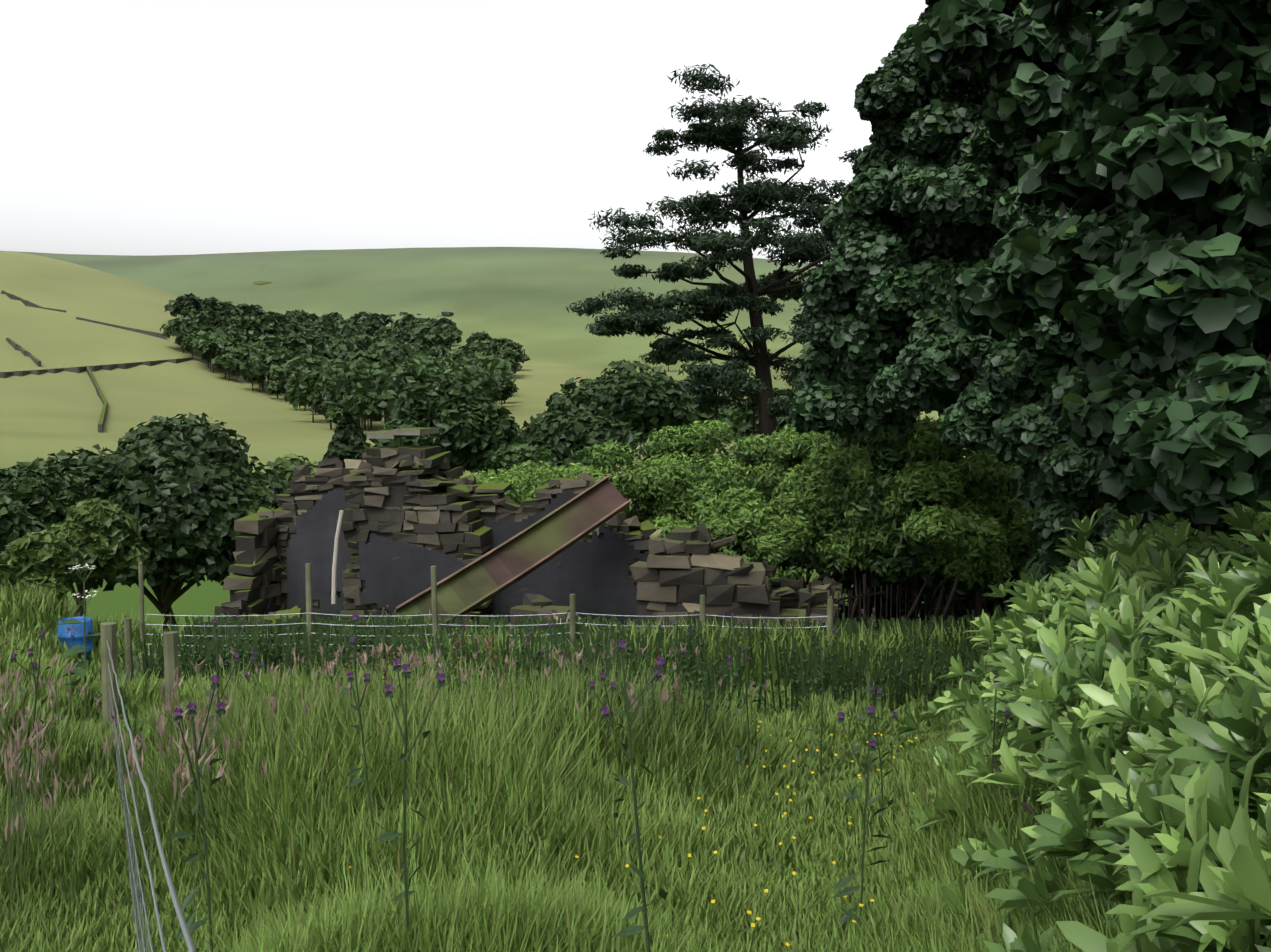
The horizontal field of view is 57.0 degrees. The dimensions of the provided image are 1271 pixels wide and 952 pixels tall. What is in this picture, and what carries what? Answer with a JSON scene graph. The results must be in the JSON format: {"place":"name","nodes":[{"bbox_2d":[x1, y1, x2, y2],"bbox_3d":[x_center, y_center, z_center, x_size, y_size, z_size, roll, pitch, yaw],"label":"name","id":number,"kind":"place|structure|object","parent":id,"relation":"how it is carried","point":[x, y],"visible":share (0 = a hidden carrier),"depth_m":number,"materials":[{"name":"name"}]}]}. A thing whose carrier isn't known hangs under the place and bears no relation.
{"place":"outdoors","nodes":[
{"label":"outdoors","id":0,"kind":"place"},
{"bbox_2d":[0,614,680,716],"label":"dock stalks","id":1,"kind":"object","parent":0,"point":[358,654],"visible":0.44,"depth_m":13.32,"materials":[{"name":"purple plant"}]},
{"bbox_2d":[0,0,927,263],"label":"sky","id":2,"kind":"structure","parent":0,"point":[128,127],"materials":[{"name":"white"}]},
{"bbox_2d":[0,247,1025,905],"bbox_3d":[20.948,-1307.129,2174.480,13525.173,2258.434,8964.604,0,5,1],"label":"hills","id":3,"kind":"structure","parent":0,"point":[524,295],"depth_m":637.61,"materials":[{"name":"green plant"}]},
{"bbox_2d":[57,617,93,663],"bbox_3d":[-9.048,2.693,18.933,0.542,0.756,0.542,0,5,1],"label":"blue barrel","id":4,"kind":"object","parent":3,"relation":"on","point":[79,635],"visible":0.48,"depth_m":18.74,"materials":[{"name":"plastic"}]},
{"bbox_2d":[0,281,453,432],"bbox_3d":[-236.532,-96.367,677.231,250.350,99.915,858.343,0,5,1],"label":"dry stone walls","id":5,"kind":"structure","parent":3,"relation":"on","point":[37,362],"depth_m":431.77,"materials":[{"name":"stone"}]},
{"bbox_2d":[0,293,828,632],"bbox_3d":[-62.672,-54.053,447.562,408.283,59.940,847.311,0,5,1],"label":"trees","id":6,"kind":"object","parent":3,"relation":"on","point":[172,495],"depth_m":69.34,"materials":[{"name":"green plant"}]},
{"bbox_2d":[100,562,832,728],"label":"fence posts","id":7,"kind":"object","parent":3,"relation":"on","point":[170,642],"visible":0.56,"depth_m":15.19,"materials":[{"name":"brown wood"}]},
{"bbox_2d":[107,613,827,951],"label":"fence wire","id":8,"kind":"object","parent":7,"relation":"attached to","point":[187,937],"visible":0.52,"depth_m":4.81,"materials":[{"name":"grey metal"}]},
{"bbox_2d":[0,633,982,932],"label":"grass seed heads","id":9,"kind":"object","parent":3,"relation":"on","point":[10,765],"depth_m":6.55,"materials":[{"name":"plant"}]},
{"bbox_2d":[4,611,1013,951],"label":"thistle plants","id":10,"kind":"object","parent":3,"relation":"on","point":[406,893],"visible":0.69,"depth_m":5.15,"materials":[{"name":"green plant"}]},
{"bbox_2d":[10,562,1009,945],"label":"wild flowers","id":11,"kind":"object","parent":3,"relation":"on","point":[220,706],"visible":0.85,"depth_m":6.40,"materials":[{"name":"purple plant"}]},
{"bbox_2d":[203,427,842,636],"bbox_3d":[-2.551,1.818,23.130,13.578,5.268,6.346,1,5,11],"label":"ruin","id":12,"kind":"object","parent":3,"relation":"on","point":[422,496],"depth_m":25.10,"materials":[{"name":"grey stone"}]},
{"bbox_2d":[331,510,343,603],"bbox_3d":[-6.340,1.725,24.908,0.314,2.011,0.100,0,5,1],"label":"old pipe","id":13,"kind":"object","parent":12,"relation":"attached to","point":[334,564],"visible":1,"depth_m":24.88,"materials":[{"name":"grey metal"}]},
{"bbox_2d":[392,474,630,626],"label":"steel beam","id":14,"kind":"structure","parent":12,"relation":"on","point":[481,580],"depth_m":22.54,"materials":[{"name":"brown metal"}]},
{"bbox_2d":[119,599,1012,752],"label":"nettle beds","id":15,"kind":"object","parent":3,"relation":"on","point":[271,649],"visible":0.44,"depth_m":16.14,"materials":[{"name":"green plant"}]},
{"bbox_2d":[0,580,1211,951],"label":"meadow grass","id":16,"kind":"structure","parent":3,"relation":"on","point":[510,824],"depth_m":6.28,"materials":[{"name":"green plant"}]},
{"bbox_2d":[566,63,860,489],"bbox_3d":[3.126,-0.734,37.450,10.779,23.264,7.611,0,5,1],"label":"pine","id":17,"kind":"object","parent":3,"relation":"on","point":[727,134],"depth_m":36.19,"materials":[{"name":"green plant"}]},
{"bbox_2d":[467,413,1041,628],"bbox_3d":[1.855,3.055,26.840,9.309,9.190,17.593,-3,6,-27],"label":"thicket","id":18,"kind":"object","parent":3,"relation":"on","point":[934,506],"depth_m":23.29,"materials":[{"name":"green plant"}]},
{"bbox_2d":[808,573,975,623],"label":"iron railings","id":19,"kind":"object","parent":3,"relation":"on","point":[875,593],"visible":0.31,"depth_m":21.19,"materials":[{"name":"black metal"}]},
{"bbox_2d":[788,0,1270,635],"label":"trees","id":20,"kind":"object","parent":3,"relation":"on","point":[986,278],"depth_m":9.32,"materials":[{"name":"green plant"}]},
{"bbox_2d":[991,699,1171,761],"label":"rhododendron inner leaves","id":21,"kind":"object","parent":3,"relation":"on","point":[1042,739],"depth_m":6.98,"materials":[{"name":"green plant"}]},
{"bbox_2d":[895,501,1270,951],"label":"rhododendron","id":22,"kind":"object","parent":3,"relation":"on","point":[1180,809],"depth_m":4.71,"materials":[{"name":"green plant"}]}
]}

